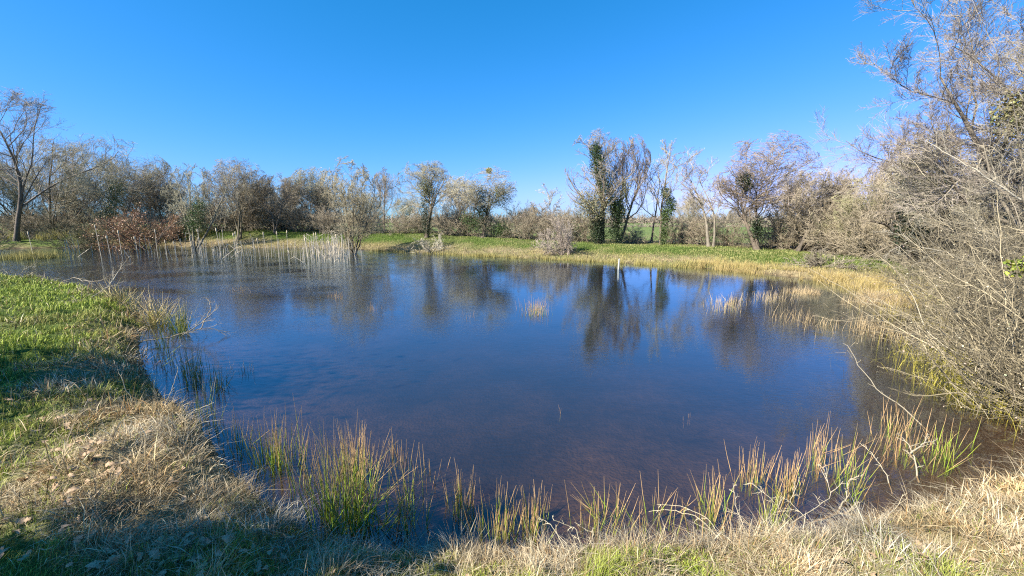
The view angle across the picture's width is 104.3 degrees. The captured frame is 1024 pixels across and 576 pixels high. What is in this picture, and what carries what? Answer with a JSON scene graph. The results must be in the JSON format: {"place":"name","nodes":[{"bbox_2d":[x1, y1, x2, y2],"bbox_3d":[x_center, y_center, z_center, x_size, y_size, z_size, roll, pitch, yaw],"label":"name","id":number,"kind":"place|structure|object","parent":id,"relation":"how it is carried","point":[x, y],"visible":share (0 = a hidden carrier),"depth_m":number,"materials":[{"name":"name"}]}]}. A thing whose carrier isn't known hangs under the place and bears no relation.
{"place":"outdoors","nodes":[
{"label":"outdoors","id":0,"kind":"place"},
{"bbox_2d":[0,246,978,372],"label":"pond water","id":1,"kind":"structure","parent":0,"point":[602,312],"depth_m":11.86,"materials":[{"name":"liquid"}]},
{"bbox_2d":[0,247,74,260],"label":"sedge patch","id":2,"kind":"object","parent":1,"relation":"in","point":[26,256],"visible":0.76,"depth_m":21.98,"materials":[{"name":"plant"}]},
{"bbox_2d":[765,300,983,354],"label":"tan reeds","id":3,"kind":"object","parent":1,"relation":"in","point":[873,333],"visible":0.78,"depth_m":8.00,"materials":[{"name":"plant"}]},
{"bbox_2d":[0,220,1023,575],"bbox_3d":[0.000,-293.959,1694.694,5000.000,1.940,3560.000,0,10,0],"label":"ground","id":4,"kind":"structure","parent":0,"point":[672,422],"depth_m":4.75,"materials":[{"name":"soil"}]},
{"bbox_2d":[0,204,67,238],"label":"scrub","id":5,"kind":"object","parent":4,"relation":"on","point":[33,225],"visible":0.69,"depth_m":33.52,"materials":[{"name":"brown plant"}]},
{"bbox_2d":[0,158,83,236],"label":"bare tree","id":6,"kind":"object","parent":4,"relation":"on","point":[13,190],"visible":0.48,"depth_m":35.09,"materials":[{"name":"brown plant"}]},
{"bbox_2d":[0,87,128,240],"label":"bare tree","id":7,"kind":"object","parent":4,"relation":"on","point":[20,206],"visible":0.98,"depth_m":29.21,"materials":[{"name":"brown plant"}]},
{"bbox_2d":[26,195,103,234],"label":"scrub","id":8,"kind":"object","parent":4,"relation":"on","point":[69,219],"visible":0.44,"depth_m":35.24,"materials":[{"name":"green plant"}]},
{"bbox_2d":[10,132,133,233],"bbox_3d":[-36.979,-8.666,34.081,7.026,9.040,7.160,7,12,35],"label":"bare tree","id":9,"kind":"object","parent":4,"relation":"on","point":[75,151],"visible":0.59,"depth_m":33.69,"materials":[{"name":"brown plant"}]},
{"bbox_2d":[42,183,103,227],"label":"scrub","id":10,"kind":"object","parent":4,"relation":"on","point":[93,201],"visible":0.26,"depth_m":36.35,"materials":[{"name":"brown plant"}]},
{"bbox_2d":[33,143,114,233],"bbox_3d":[-40.779,-9.341,37.837,6.802,8.158,6.675,3,10,15],"label":"bare tree","id":11,"kind":"object","parent":4,"relation":"on","point":[54,174],"visible":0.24,"depth_m":35.99,"materials":[{"name":"brown plant"}]},
{"bbox_2d":[3,203,150,251],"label":"dark bush","id":12,"kind":"object","parent":4,"relation":"on","point":[82,232],"visible":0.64,"depth_m":28.22,"materials":[{"name":"brown plant"}]},
{"bbox_2d":[34,139,172,238],"bbox_3d":[-32.432,-7.866,32.236,8.980,8.044,6.049,0,10,0],"label":"bare tree","id":13,"kind":"object","parent":4,"relation":"on","point":[107,176],"visible":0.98,"depth_m":31.99,"materials":[{"name":"brown plant"}]},
{"bbox_2d":[0,226,215,241],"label":"yellow reeds","id":14,"kind":"object","parent":4,"relation":"on","point":[56,235],"visible":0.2,"depth_m":32.95,"materials":[{"name":"plant"}]},
{"bbox_2d":[95,278,148,314],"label":"sedge tussock","id":15,"kind":"object","parent":4,"relation":"on","point":[118,291],"visible":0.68,"depth_m":9.53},
{"bbox_2d":[68,202,187,252],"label":"beech bush","id":16,"kind":"object","parent":4,"relation":"on","point":[132,229],"visible":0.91,"depth_m":27.80,"materials":[{"name":"brown plant"}]},
{"bbox_2d":[117,286,180,331],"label":"sedge tussock","id":17,"kind":"object","parent":4,"relation":"on","point":[150,318],"visible":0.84,"depth_m":8.56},
{"bbox_2d":[119,162,193,227],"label":"bare tree","id":18,"kind":"object","parent":4,"relation":"on","point":[151,184],"visible":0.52,"depth_m":35.95,"materials":[{"name":"brown plant"}]},
{"bbox_2d":[134,187,182,221],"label":"bare tree","id":19,"kind":"object","parent":4,"relation":"on","point":[156,203],"visible":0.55,"depth_m":36.06,"materials":[{"name":"brown plant"}]},
{"bbox_2d":[139,206,196,241],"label":"scrub","id":20,"kind":"object","parent":4,"relation":"on","point":[165,218],"visible":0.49,"depth_m":33.27,"materials":[{"name":"brown plant"}]},
{"bbox_2d":[138,319,198,376],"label":"rush clump","id":21,"kind":"object","parent":4,"relation":"on","point":[163,343],"visible":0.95,"depth_m":6.47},
{"bbox_2d":[157,296,204,338],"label":"sedge tussock","id":22,"kind":"object","parent":4,"relation":"on","point":[180,325],"visible":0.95,"depth_m":7.94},
{"bbox_2d":[166,335,212,393],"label":"rush clump","id":23,"kind":"object","parent":4,"relation":"on","point":[194,378],"visible":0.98,"depth_m":5.55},
{"bbox_2d":[160,162,232,247],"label":"lichen tree","id":24,"kind":"object","parent":4,"relation":"on","point":[197,217],"visible":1,"depth_m":29.59,"materials":[{"name":"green plant"}]},
{"bbox_2d":[173,372,228,436],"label":"rush clump","id":25,"kind":"object","parent":4,"relation":"on","point":[209,414],"visible":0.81,"depth_m":4.40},
{"bbox_2d":[178,189,242,231],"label":"scrub","id":26,"kind":"object","parent":4,"relation":"on","point":[217,226],"visible":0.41,"depth_m":35.03,"materials":[{"name":"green plant"}]},
{"bbox_2d":[201,157,270,239],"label":"bare tree","id":27,"kind":"object","parent":4,"relation":"on","point":[237,199],"visible":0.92,"depth_m":31.67,"materials":[{"name":"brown plant"}]},
{"bbox_2d":[214,403,266,460],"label":"rush clump","id":28,"kind":"object","parent":4,"relation":"on","point":[235,438],"visible":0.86,"depth_m":3.87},
{"bbox_2d":[204,178,287,230],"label":"scrub","id":29,"kind":"object","parent":4,"relation":"on","point":[251,217],"visible":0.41,"depth_m":34.17,"materials":[{"name":"brown plant"}]},
{"bbox_2d":[219,410,310,478],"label":"rush clump","id":30,"kind":"object","parent":4,"relation":"on","point":[276,455],"visible":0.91,"depth_m":3.63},
{"bbox_2d":[230,172,308,233],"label":"bare tree","id":31,"kind":"object","parent":4,"relation":"on","point":[285,191],"visible":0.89,"depth_m":33.04,"materials":[{"name":"brown plant"}]},
{"bbox_2d":[226,195,316,229],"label":"scrub","id":32,"kind":"object","parent":4,"relation":"on","point":[258,211],"visible":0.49,"depth_m":34.49,"materials":[{"name":"brown plant"}]},
{"bbox_2d":[276,398,319,499],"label":"rush clump","id":33,"kind":"object","parent":4,"relation":"on","point":[303,463],"visible":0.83,"depth_m":3.35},
{"bbox_2d":[270,198,331,231],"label":"scrub","id":34,"kind":"object","parent":4,"relation":"on","point":[300,217],"visible":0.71,"depth_m":33.67,"materials":[{"name":"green plant"}]},
{"bbox_2d":[288,167,341,230],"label":"bare tree","id":35,"kind":"object","parent":4,"relation":"on","point":[312,186],"visible":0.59,"depth_m":34.00,"materials":[{"name":"grey plant"}]},
{"bbox_2d":[299,200,356,233],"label":"scrub","id":36,"kind":"object","parent":4,"relation":"on","point":[326,223],"visible":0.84,"depth_m":33.14,"materials":[{"name":"brown plant"}]},
{"bbox_2d":[317,416,385,491],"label":"rush clump","id":37,"kind":"object","parent":4,"relation":"on","point":[352,444],"visible":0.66,"depth_m":3.51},
{"bbox_2d":[318,156,387,252],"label":"willow bush","id":38,"kind":"object","parent":4,"relation":"on","point":[352,213],"visible":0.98,"depth_m":25.00,"materials":[{"name":"grey plant"}]},
{"bbox_2d":[285,413,424,542],"bbox_3d":[-1.139,1.428,2.939,0.900,0.782,0.912,-4,11,-23],"label":"rush clump","id":39,"kind":"object","parent":4,"relation":"on","point":[331,507],"visible":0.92,"depth_m":2.89,"materials":[{"name":"plant"}]},
{"bbox_2d":[373,167,402,228],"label":"bare tree","id":40,"kind":"object","parent":4,"relation":"on","point":[382,183],"visible":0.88,"depth_m":35.91,"materials":[{"name":"brown plant"}]},
{"bbox_2d":[368,211,421,234],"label":"scrub","id":41,"kind":"object","parent":4,"relation":"on","point":[399,228],"visible":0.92,"depth_m":33.07,"materials":[{"name":"brown plant"}]},
{"bbox_2d":[0,210,806,226],"bbox_3d":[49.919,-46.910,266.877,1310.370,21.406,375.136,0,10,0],"label":"woodland","id":42,"kind":"object","parent":4,"relation":"on","point":[645,219],"visible":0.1,"depth_m":151.00,"materials":[{"name":"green plant"}]},
{"bbox_2d":[378,447,439,538],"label":"rush clump","id":43,"kind":"object","parent":4,"relation":"on","point":[404,519],"visible":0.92,"depth_m":3.00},
{"bbox_2d":[396,160,456,237],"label":"ivy tree","id":44,"kind":"object","parent":4,"relation":"on","point":[427,194],"visible":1,"depth_m":30.25,"materials":[{"name":"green plant"}]},
{"bbox_2d":[418,205,470,235],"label":"scrub","id":45,"kind":"object","parent":4,"relation":"on","point":[444,221],"visible":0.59,"depth_m":31.70,"materials":[{"name":"brown plant"}]},
{"bbox_2d":[438,175,478,220],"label":"bare tree","id":46,"kind":"object","parent":4,"relation":"on","point":[450,198],"visible":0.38,"depth_m":33.60,"materials":[{"name":"beige plant"}]},
{"bbox_2d":[442,459,475,527],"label":"rush clump","id":47,"kind":"object","parent":4,"relation":"on","point":[459,503],"visible":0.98,"depth_m":3.08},
{"bbox_2d":[423,181,495,237],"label":"scrub","id":48,"kind":"object","parent":4,"relation":"on","point":[463,228],"visible":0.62,"depth_m":30.88,"materials":[{"name":"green plant"}]},
{"bbox_2d":[452,165,517,237],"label":"mistletoe tree","id":49,"kind":"object","parent":4,"relation":"on","point":[502,191],"visible":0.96,"depth_m":29.33,"materials":[{"name":"grey plant"}]},
{"bbox_2d":[450,478,524,548],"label":"rush clump","id":50,"kind":"object","parent":4,"relation":"on","point":[504,524],"visible":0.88,"depth_m":2.83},
{"bbox_2d":[468,213,526,237],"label":"scrub","id":51,"kind":"object","parent":4,"relation":"on","point":[489,226],"visible":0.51,"depth_m":30.30,"materials":[{"name":"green plant"}]},
{"bbox_2d":[0,273,1023,575],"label":"dry grass","id":52,"kind":"structure","parent":4,"relation":"on","point":[794,563],"depth_m":2.54,"materials":[{"name":"plant"}]},
{"bbox_2d":[0,273,1023,575],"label":"green grass","id":53,"kind":"structure","parent":4,"relation":"on","point":[16,339],"depth_m":2.71,"materials":[{"name":"plant"}]},
{"bbox_2d":[501,200,550,239],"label":"scrub","id":54,"kind":"object","parent":4,"relation":"on","point":[526,225],"visible":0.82,"depth_m":29.37,"materials":[{"name":"brown plant"}]},
{"bbox_2d":[369,246,701,267],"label":"shore reeds","id":55,"kind":"object","parent":4,"relation":"on","point":[649,262],"visible":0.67,"depth_m":21.21,"materials":[{"name":"plant"}]},
{"bbox_2d":[510,479,562,546],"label":"rush clump","id":56,"kind":"object","parent":4,"relation":"on","point":[529,525],"visible":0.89,"depth_m":2.92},
{"bbox_2d":[509,204,581,240],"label":"scrub","id":57,"kind":"object","parent":4,"relation":"on","point":[542,226],"visible":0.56,"depth_m":28.26,"materials":[{"name":"brown plant"}]},
{"bbox_2d":[529,216,577,254],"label":"thorn bush","id":58,"kind":"object","parent":4,"relation":"on","point":[564,244],"visible":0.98,"depth_m":22.34,"materials":[{"name":"grey plant"}]},
{"bbox_2d":[557,199,613,241],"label":"scrub","id":59,"kind":"object","parent":4,"relation":"on","point":[584,226],"visible":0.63,"depth_m":27.97,"materials":[{"name":"brown plant"}]},
{"bbox_2d":[564,128,637,243],"bbox_3d":[5.723,-6.231,25.554,4.781,7.730,3.643,0,10,0],"label":"ivy tree","id":60,"kind":"object","parent":4,"relation":"on","point":[597,153],"visible":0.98,"depth_m":25.44,"materials":[{"name":"green plant"}]},
{"bbox_2d":[564,480,642,539],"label":"rush clump","id":61,"kind":"object","parent":4,"relation":"on","point":[617,518],"visible":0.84,"depth_m":2.98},
{"bbox_2d":[602,134,651,242],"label":"bare tree","id":62,"kind":"object","parent":4,"relation":"on","point":[621,163],"visible":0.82,"depth_m":26.26,"materials":[{"name":"brown plant"}]},
{"bbox_2d":[609,225,657,243],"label":"scrub","id":63,"kind":"object","parent":4,"relation":"on","point":[635,237],"visible":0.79,"depth_m":27.76,"materials":[{"name":"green plant"}]},
{"bbox_2d":[612,474,690,538],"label":"rush clump","id":64,"kind":"object","parent":4,"relation":"on","point":[658,514],"visible":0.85,"depth_m":2.92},
{"bbox_2d":[627,152,679,241],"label":"bare tree","id":65,"kind":"object","parent":4,"relation":"on","point":[649,189],"visible":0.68,"depth_m":27.76,"materials":[{"name":"brown plant"}]},
{"bbox_2d":[647,139,704,244],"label":"ivy tree","id":66,"kind":"object","parent":4,"relation":"on","point":[669,208],"visible":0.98,"depth_m":24.97,"materials":[{"name":"green plant"}]},
{"bbox_2d":[650,211,701,243],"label":"scrub","id":67,"kind":"object","parent":4,"relation":"on","point":[682,227],"visible":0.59,"depth_m":26.57,"materials":[{"name":"brown plant"}]},
{"bbox_2d":[673,191,705,231],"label":"bare tree","id":68,"kind":"object","parent":4,"relation":"on","point":[686,210],"visible":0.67,"depth_m":39.22,"materials":[{"name":"beige plant"}]},
{"bbox_2d":[668,208,733,245],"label":"scrub","id":69,"kind":"object","parent":4,"relation":"on","point":[701,230],"visible":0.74,"depth_m":25.55,"materials":[{"name":"beige plant"}]},
{"bbox_2d":[671,146,734,246],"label":"bare tree","id":70,"kind":"object","parent":4,"relation":"on","point":[702,208],"visible":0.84,"depth_m":23.70,"materials":[{"name":"brown plant"}]},
{"bbox_2d":[682,465,743,537],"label":"rush clump","id":71,"kind":"object","parent":4,"relation":"on","point":[714,512],"visible":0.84,"depth_m":3.02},
{"bbox_2d":[703,219,751,246],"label":"scrub","id":72,"kind":"object","parent":4,"relation":"on","point":[726,239],"visible":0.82,"depth_m":24.67,"materials":[{"name":"brown plant"}]},
{"bbox_2d":[724,441,781,495],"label":"rush clump","id":73,"kind":"object","parent":4,"relation":"on","point":[751,478],"visible":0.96,"depth_m":3.45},
{"bbox_2d":[705,129,823,249],"bbox_3d":[13.451,-4.947,20.948,6.459,6.144,5.131,0,10,0],"label":"windswept tree","id":74,"kind":"object","parent":4,"relation":"on","point":[746,186],"visible":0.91,"depth_m":20.77,"materials":[{"name":"brown plant"}]},
{"bbox_2d":[736,212,799,250],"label":"scrub","id":75,"kind":"object","parent":4,"relation":"on","point":[770,243],"visible":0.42,"depth_m":23.08,"materials":[{"name":"brown plant"}]},
{"bbox_2d":[726,464,843,535],"bbox_3d":[2.068,1.572,3.044,1.037,0.316,0.359,-5,11,-24],"label":"dead branch","id":76,"kind":"object","parent":4,"relation":"on","point":[797,510],"visible":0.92,"depth_m":3.00,"materials":[{"name":"wood"}]},
{"bbox_2d":[761,448,810,506],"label":"rush clump","id":77,"kind":"object","parent":4,"relation":"on","point":[790,485],"visible":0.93,"depth_m":3.28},
{"bbox_2d":[677,255,927,295],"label":"tan reeds","id":78,"kind":"object","parent":4,"relation":"on","point":[857,284],"visible":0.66,"depth_m":14.21,"materials":[{"name":"plant"}]},
{"bbox_2d":[744,185,869,249],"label":"scrub","id":79,"kind":"object","parent":4,"relation":"on","point":[794,224],"visible":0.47,"depth_m":21.58,"materials":[{"name":"brown plant"}]},
{"bbox_2d":[774,203,865,253],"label":"scrub","id":80,"kind":"object","parent":4,"relation":"on","point":[821,234],"visible":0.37,"depth_m":19.92,"materials":[{"name":"brown plant"}]},
{"bbox_2d":[780,166,861,251],"bbox_3d":[15.904,-4.032,20.745,3.691,4.354,2.986,0,10,0],"label":"bare tree","id":81,"kind":"object","parent":4,"relation":"on","point":[808,201],"visible":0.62,"depth_m":20.28,"materials":[{"name":"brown plant"}]},
{"bbox_2d":[782,243,871,269],"bbox_3d":[12.908,-1.338,16.129,2.717,0.997,3.175,0,10,0],"label":"bramble mound","id":82,"kind":"object","parent":4,"relation":"on","point":[812,261],"visible":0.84,"depth_m":16.32,"materials":[{"name":"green plant"}]},
{"bbox_2d":[795,167,881,250],"bbox_3d":[17.417,-4.095,21.007,3.309,4.402,5.615,2,10,12],"label":"bare tree","id":83,"kind":"object","parent":4,"relation":"on","point":[848,179],"visible":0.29,"depth_m":20.21,"materials":[{"name":"brown plant"}]},
{"bbox_2d":[804,411,874,483],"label":"rush clump","id":84,"kind":"object","parent":4,"relation":"on","point":[815,468],"visible":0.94,"depth_m":3.66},
{"bbox_2d":[820,424,881,506],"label":"rush clump","id":85,"kind":"object","parent":4,"relation":"on","point":[847,475],"visible":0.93,"depth_m":3.42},
{"bbox_2d":[810,176,894,255],"bbox_3d":[15.819,-3.235,18.518,3.355,3.628,3.546,0,10,0],"label":"bare tree","id":86,"kind":"object","parent":4,"relation":"on","point":[845,207],"visible":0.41,"depth_m":17.87,"materials":[{"name":"brown plant"}]},
{"bbox_2d":[772,284,935,310],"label":"tan reeds","id":87,"kind":"object","parent":4,"relation":"on","point":[859,293],"visible":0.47,"depth_m":10.60,"materials":[{"name":"plant"}]},
{"bbox_2d":[824,178,899,255],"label":"scrub","id":88,"kind":"object","parent":4,"relation":"on","point":[852,208],"visible":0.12,"depth_m":18.69,"materials":[{"name":"brown plant"}]},
{"bbox_2d":[805,184,930,256],"bbox_3d":[17.603,-3.377,18.611,5.715,3.703,5.249,-5,11,-24],"label":"scrub","id":89,"kind":"object","parent":4,"relation":"on","point":[838,224],"visible":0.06,"depth_m":19.29,"materials":[{"name":"brown plant"}]},
{"bbox_2d":[854,155,897,252],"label":"bare tree","id":90,"kind":"object","parent":4,"relation":"on","point":[872,181],"visible":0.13,"depth_m":18.95,"materials":[{"name":"brown plant"}]},
{"bbox_2d":[805,194,960,260],"bbox_3d":[16.119,-2.777,17.173,4.937,3.105,5.613,3,10,15],"label":"scrub","id":91,"kind":"object","parent":4,"relation":"on","point":[859,236],"visible":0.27,"depth_m":17.02,"materials":[{"name":"brown plant"}]},
{"bbox_2d":[852,122,953,265],"bbox_3d":[14.361,-3.344,14.681,3.550,5.170,2.218,-3,10,-18],"label":"bush","id":92,"kind":"object","parent":4,"relation":"on","point":[895,218],"visible":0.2,"depth_m":14.62,"materials":[{"name":"plant"}]},
{"bbox_2d":[867,397,939,470],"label":"rush clump","id":93,"kind":"object","parent":4,"relation":"on","point":[899,445],"visible":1,"depth_m":3.94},
{"bbox_2d":[789,0,1023,225],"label":"bare tree","id":94,"kind":"object","parent":4,"relation":"on","point":[983,87],"visible":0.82,"depth_m":9.83,"materials":[{"name":"brown plant"}]},
{"bbox_2d":[795,187,1023,434],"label":"willow thicket","id":95,"kind":"object","parent":4,"relation":"on","point":[997,365],"visible":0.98,"depth_m":4.81,"materials":[{"name":"beige plant"}]},
{"bbox_2d":[810,151,1023,377],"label":"willow thicket","id":96,"kind":"object","parent":4,"relation":"on","point":[968,293],"visible":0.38,"depth_m":6.40,"materials":[{"name":"brown plant"}]},
{"bbox_2d":[850,283,1008,341],"bbox_3d":[10.076,0.324,9.781,2.759,0.680,6.175,8,12,37],"label":"bank sedge","id":97,"kind":"object","parent":4,"relation":"on","point":[892,303],"visible":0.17,"depth_m":9.63,"materials":[{"name":"plant"}]},
{"bbox_2d":[837,167,1023,328],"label":"willow thicket","id":98,"kind":"object","parent":4,"relation":"on","point":[965,237],"visible":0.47,"depth_m":7.94,"materials":[{"name":"brown plant"}]},
{"bbox_2d":[852,198,1017,266],"bbox_3d":[16.085,-2.204,13.888,5.308,3.072,6.035,4,11,22],"label":"scrub","id":99,"kind":"object","parent":4,"relation":"on","point":[882,227],"visible":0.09,"depth_m":15.46,"materials":[{"name":"brown plant"}]},
{"bbox_2d":[862,207,1021,276],"bbox_3d":[14.647,-1.367,12.198,4.509,2.839,5.433,0,10,0],"label":"willow thicket","id":100,"kind":"object","parent":4,"relation":"on","point":[936,248],"visible":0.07,"depth_m":12.86,"materials":[{"name":"brown plant"}]},
{"bbox_2d":[864,327,1023,442],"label":"yellow sedge","id":101,"kind":"object","parent":4,"relation":"on","point":[934,378],"visible":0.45,"depth_m":5.28,"materials":[{"name":"plant"}]},
{"bbox_2d":[869,175,1023,299],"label":"willow thicket","id":102,"kind":"object","parent":4,"relation":"on","point":[958,248],"visible":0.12,"depth_m":10.27,"materials":[{"name":"brown plant"}]},
{"bbox_2d":[911,415,981,476],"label":"rush clump","id":103,"kind":"object","parent":4,"relation":"on","point":[945,460],"visible":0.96,"depth_m":3.72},
{"bbox_2d":[881,122,1023,282],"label":"bare tree","id":104,"kind":"object","parent":4,"relation":"on","point":[915,185],"visible":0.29,"depth_m":11.04,"materials":[{"name":"brown plant"}]},
{"bbox_2d":[883,151,1023,268],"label":"scrub","id":105,"kind":"object","parent":4,"relation":"on","point":[953,227],"visible":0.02,"depth_m":13.56,"materials":[{"name":"brown plant"}]},
{"bbox_2d":[894,30,1023,292],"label":"bare tree","id":106,"kind":"object","parent":4,"relation":"on","point":[996,187],"visible":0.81,"depth_m":7.34,"materials":[{"name":"brown plant"}]},
{"bbox_2d":[893,125,1021,201],"bbox_3d":[8.050,-2.271,7.206,0.725,1.459,1.998,0,10,0],"label":"pale bough","id":107,"kind":"object","parent":106,"relation":"attached to","point":[1002,187],"visible":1,"depth_m":6.94,"materials":[{"name":"beige plant"}]},
{"bbox_2d":[0,0,1023,218],"label":"sky","id":108,"kind":"structure","parent":0,"point":[286,87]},
{"bbox_2d":[76,227,1003,308],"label":"green grass","id":109,"kind":"structure","parent":0,"point":[654,245],"depth_m":24.00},
{"bbox_2d":[104,232,999,319],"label":"dry grass","id":110,"kind":"structure","parent":0,"point":[505,252],"depth_m":22.50,"materials":[{"name":"plant"}]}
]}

